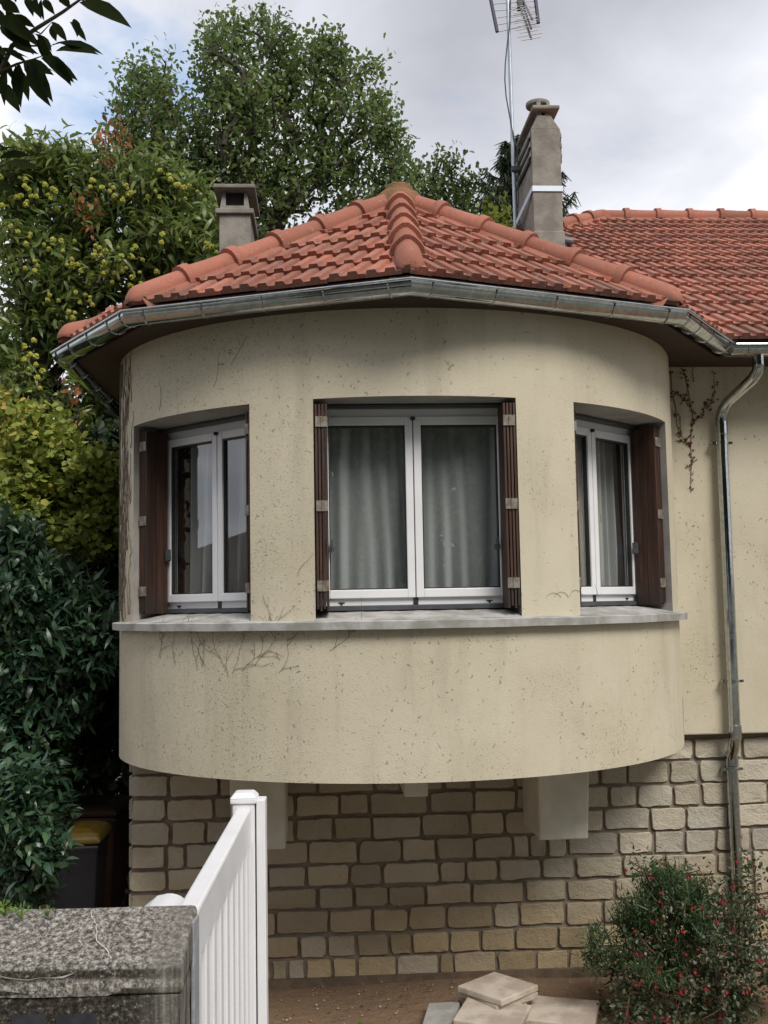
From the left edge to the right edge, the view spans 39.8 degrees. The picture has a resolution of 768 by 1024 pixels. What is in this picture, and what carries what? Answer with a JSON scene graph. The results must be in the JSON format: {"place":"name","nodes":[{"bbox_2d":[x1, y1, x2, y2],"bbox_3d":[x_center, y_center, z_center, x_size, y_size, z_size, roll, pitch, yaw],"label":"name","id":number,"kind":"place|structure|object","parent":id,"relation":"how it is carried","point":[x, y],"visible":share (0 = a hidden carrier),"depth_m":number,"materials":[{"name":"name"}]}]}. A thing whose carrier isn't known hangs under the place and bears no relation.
{"place":"outdoors","nodes":[
{"label":"outdoors","id":0,"kind":"place"},
{"bbox_2d":[0,0,767,430],"label":"sky","id":1,"kind":"structure","parent":0,"point":[663,104],"materials":[{"name":"white"}]},
{"bbox_2d":[35,750,767,1023],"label":"ground","id":2,"kind":"structure","parent":0,"point":[412,1009],"depth_m":6.95,"materials":[{"name":"soil"}]},
{"bbox_2d":[0,744,83,908],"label":"bush","id":3,"kind":"object","parent":2,"relation":"on","point":[33,859],"visible":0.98,"depth_m":6.90,"materials":[{"name":"green plant"}]},
{"bbox_2d":[0,383,118,904],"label":"hazel bush","id":4,"kind":"object","parent":2,"relation":"on","point":[54,470],"visible":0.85,"depth_m":8.82,"materials":[{"name":"green plant"}]},
{"bbox_2d":[0,500,119,907],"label":"laurel bush","id":5,"kind":"object","parent":2,"relation":"on","point":[59,644],"visible":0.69,"depth_m":7.65,"materials":[{"name":"green plant"}]},
{"bbox_2d":[0,338,121,794],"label":"garden thicket","id":6,"kind":"object","parent":2,"relation":"on","point":[112,769],"depth_m":12.84,"materials":[{"name":"green plant"}]},
{"bbox_2d":[0,0,130,192],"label":"overhanging tree","id":7,"kind":"object","parent":2,"relation":"on","point":[16,31],"visible":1,"depth_m":2.67,"materials":[{"name":"green plant"}]},
{"bbox_2d":[45,820,111,908],"bbox_3d":[-2.281,2.818,7.860,0.445,0.986,0.523,-1,-5,-4],"label":"wheelie bin","id":8,"kind":"object","parent":2,"relation":"on","point":[84,877],"visible":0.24,"depth_m":7.67,"materials":[{"name":"plastic"}]},
{"bbox_2d":[55,549,122,803],"bbox_3d":[-2.445,1.834,8.821,1.102,3.203,1.655,-1,-5,0],"label":"evergreen shrub","id":9,"kind":"object","parent":2,"relation":"on","point":[100,745],"visible":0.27,"depth_m":8.54,"materials":[{"name":"green plant"}]},
{"bbox_2d":[65,795,131,907],"bbox_3d":[-2.367,2.876,8.759,0.509,1.007,0.591,-1,-5,4],"label":"wheelie bin","id":10,"kind":"object","parent":2,"relation":"on","point":[112,811],"visible":0.34,"depth_m":8.60,"materials":[{"name":"brown plastic"}]},
{"bbox_2d":[7,407,190,889],"bbox_3d":[-4.207,1.095,10.046,4.832,5.097,1.916,-1,-5,0],"label":"evergreen hedge","id":11,"kind":"object","parent":2,"relation":"on","point":[112,786],"visible":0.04,"depth_m":9.88,"materials":[{"name":"green plant"}]},
{"bbox_2d":[0,905,198,1023],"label":"garden wall","id":12,"kind":"structure","parent":2,"relation":"on","point":[125,965],"depth_m":1.85,"materials":[{"name":"stone"}]},
{"bbox_2d":[0,899,15,915],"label":"wall weed","id":13,"kind":"object","parent":12,"relation":"on","point":[3,911],"depth_m":1.97,"materials":[{"name":"green plant"}]},
{"bbox_2d":[11,901,30,918],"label":"wall weed","id":14,"kind":"object","parent":12,"relation":"on","point":[21,915],"depth_m":1.95,"materials":[{"name":"green plant"}]},
{"bbox_2d":[39,905,53,916],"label":"wall weed","id":15,"kind":"object","parent":12,"relation":"on","point":[46,913],"depth_m":1.96,"materials":[{"name":"green plant"}]},
{"bbox_2d":[180,790,268,1023],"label":"gate","id":16,"kind":"structure","parent":12,"relation":"attached to","point":[227,896],"depth_m":2.71,"materials":[{"name":"white plastic"}]},
{"bbox_2d":[0,108,220,791],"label":"sweet chestnut tree","id":17,"kind":"object","parent":2,"relation":"on","point":[166,230],"visible":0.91,"depth_m":10.44,"materials":[{"name":"green plant"}]},
{"bbox_2d":[144,893,183,906],"bbox_3d":[-0.516,1.492,2.400,0.135,1.163,0.240,-1,-5,0],"label":"letterbox","id":18,"kind":"object","parent":2,"relation":"on","point":[169,899],"visible":0.16,"depth_m":2.52,"materials":[{"name":"white plastic"}]},
{"bbox_2d":[88,0,441,254],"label":"oak tree","id":19,"kind":"object","parent":2,"relation":"on","point":[246,110],"visible":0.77,"depth_m":17.20,"materials":[{"name":"green plant"}]},
{"bbox_2d":[50,98,767,988],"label":"house","id":20,"kind":"structure","parent":2,"relation":"on","point":[510,768],"depth_m":6.62,"materials":[{"name":"paint"}]},
{"bbox_2d":[119,352,133,621],"bbox_3d":[-1.729,-0.146,7.053,0.032,1.769,0.585,1,-5,-22],"label":"dry creeper","id":21,"kind":"object","parent":20,"relation":"on","point":[122,547],"visible":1,"depth_m":6.99,"materials":[{"name":"brown plant"}]},
{"bbox_2d":[139,412,250,613],"bbox_3d":[-1.076,0.024,6.574,1.070,1.199,0.291,-5,-6,39],"label":"window","id":22,"kind":"structure","parent":20,"relation":"in","point":[158,562],"depth_m":6.77,"materials":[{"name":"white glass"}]},
{"bbox_2d":[190,438,246,592],"bbox_3d":[-1.005,0.006,6.767,0.668,1.181,0.086,-5,-6,39],"label":"curtain","id":23,"kind":"object","parent":20,"relation":"hanging from","point":[201,579],"visible":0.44,"depth_m":6.83,"materials":[{"name":"white fabric"}]},
{"bbox_2d":[158,598,361,672],"bbox_3d":[-0.814,0.718,6.133,1.474,0.465,0.143,-3,-6,26],"label":"dry creeper","id":24,"kind":"object","parent":20,"relation":"attached to","point":[253,642],"visible":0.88,"depth_m":6.01,"materials":[{"name":"brown plant"}]},
{"bbox_2d":[159,336,597,597],"bbox_3d":[-0.091,-0.259,6.194,2.647,1.556,0.442,-1,-5,5],"label":"dry creeper","id":25,"kind":"object","parent":20,"relation":"attached to","point":[312,554],"visible":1,"depth_m":6.18,"materials":[{"name":"brown plant"}]},
{"bbox_2d":[329,427,497,592],"bbox_3d":[0.169,-0.052,6.340,1.145,1.181,0.100,-1,-5,-3],"label":"curtain","id":26,"kind":"object","parent":20,"relation":"hanging from","point":[367,520],"visible":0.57,"depth_m":6.34,"materials":[{"name":"white fabric"}]},
{"bbox_2d":[314,403,520,610],"bbox_3d":[0.181,-0.037,6.141,1.157,1.199,0.301,-1,-5,-3],"label":"window","id":27,"kind":"structure","parent":20,"relation":"in","point":[412,418],"depth_m":6.17,"materials":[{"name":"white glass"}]},
{"bbox_2d":[489,0,562,227],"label":"tv antenna","id":28,"kind":"object","parent":20,"relation":"attached to","point":[522,6],"visible":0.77,"depth_m":11.00,"materials":[{"name":"metal"}]},
{"bbox_2d":[576,437,624,585],"bbox_3d":[1.235,-0.026,6.860,0.088,1.181,1.058,-6,-7,44],"label":"curtain","id":29,"kind":"object","parent":20,"relation":"hanging from","point":[611,557],"visible":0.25,"depth_m":7.13,"materials":[{"name":"white fabric"}]},
{"bbox_2d":[574,410,665,605],"bbox_3d":[1.378,-0.008,6.721,0.291,1.199,1.070,-6,-7,44],"label":"window","id":30,"kind":"structure","parent":20,"relation":"in","point":[644,564],"depth_m":6.98,"materials":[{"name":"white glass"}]},
{"bbox_2d":[669,367,718,489],"bbox_3d":[2.253,-0.611,7.662,0.368,0.936,0.035,-1,-5,-3],"label":"dry creeper","id":31,"kind":"object","parent":20,"relation":"attached to","point":[693,419],"visible":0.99,"depth_m":7.67,"materials":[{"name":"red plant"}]},
{"bbox_2d":[423,1002,459,1023],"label":"paving slab","id":32,"kind":"object","parent":2,"relation":"on","point":[442,1013],"depth_m":6.52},
{"bbox_2d":[405,140,512,225],"bbox_3d":[1.458,-1.473,20.111,2.615,11.641,1.705,-1,-5,0],"label":"young oak tree","id":33,"kind":"object","parent":2,"relation":"on","point":[461,198],"visible":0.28,"depth_m":20.48,"materials":[{"name":"green plant"}]},
{"bbox_2d":[275,982,643,1023],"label":"leaf litter","id":34,"kind":"object","parent":2,"relation":"on","point":[432,991],"visible":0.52,"depth_m":6.86,"materials":[{"name":"brown plant"}]},
{"bbox_2d":[279,979,651,1023],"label":"pebbles","id":35,"kind":"object","parent":2,"relation":"on","point":[569,981],"visible":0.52,"depth_m":7.04,"materials":[{"name":"stone"}]},
{"bbox_2d":[474,191,517,227],"bbox_3d":[1.609,-0.388,15.189,1.117,8.618,0.833,1,-6,-25],"label":"lime shrub","id":36,"kind":"object","parent":2,"relation":"on","point":[494,214],"visible":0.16,"depth_m":15.42,"materials":[{"name":"green plant"}]},
{"bbox_2d":[476,134,581,226],"bbox_3d":[2.596,-1.589,20.440,8.079,11.889,7.845,-1,-5,0],"label":"spruce tree","id":37,"kind":"object","parent":2,"relation":"on","point":[502,165],"visible":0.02,"depth_m":20.93,"materials":[{"name":"green plant"}]},
{"bbox_2d":[525,996,599,1023],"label":"paving slab","id":38,"kind":"object","parent":2,"relation":"on","point":[551,1010],"depth_m":6.53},
{"bbox_2d":[573,851,723,1020],"bbox_3d":[1.626,2.635,6.520,0.935,1.116,0.761,-1,-5,0],"label":"feathery shrub","id":39,"kind":"object","parent":2,"relation":"on","point":[639,914],"visible":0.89,"depth_m":6.44,"materials":[{"name":"green plant"}]},
{"bbox_2d":[596,835,767,1023],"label":"fuchsia bush","id":40,"kind":"object","parent":2,"relation":"on","point":[706,984],"visible":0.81,"depth_m":6.45,"materials":[{"name":"green plant"}]},
{"bbox_3d":[0.655,3.075,6.356,0.360,0.040,0.300,-2,-5,14],"label":"paving slab","id":41,"kind":"object","parent":2,"relation":"on","visible":0},
{"bbox_2d":[453,996,530,1023],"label":"paving slab","id":42,"kind":"object","parent":41,"relation":"on","point":[472,1011],"depth_m":6.36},
{"bbox_3d":[0.686,3.116,6.683,0.360,0.040,0.360,-1,-5,-6],"label":"paving slab","id":43,"kind":"object","parent":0,"visible":0},
{"bbox_3d":[0.715,3.073,6.687,0.330,0.040,0.330,-1,-5,-2],"label":"paving slab","id":44,"kind":"object","parent":43,"relation":"on","visible":0},
{"bbox_2d":[458,992,537,1009],"bbox_3d":[0.715,3.029,6.661,0.360,0.040,0.360,3,-6,-38],"label":"paving slab","id":45,"kind":"object","parent":44,"relation":"on","point":[532,996],"depth_m":6.55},
{"bbox_2d":[458,972,537,1005],"bbox_3d":[0.714,2.986,6.644,0.360,0.040,0.360,4,-7,-44],"label":"paving slab","id":46,"kind":"object","parent":45,"relation":"on","point":[496,988],"depth_m":6.60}
]}

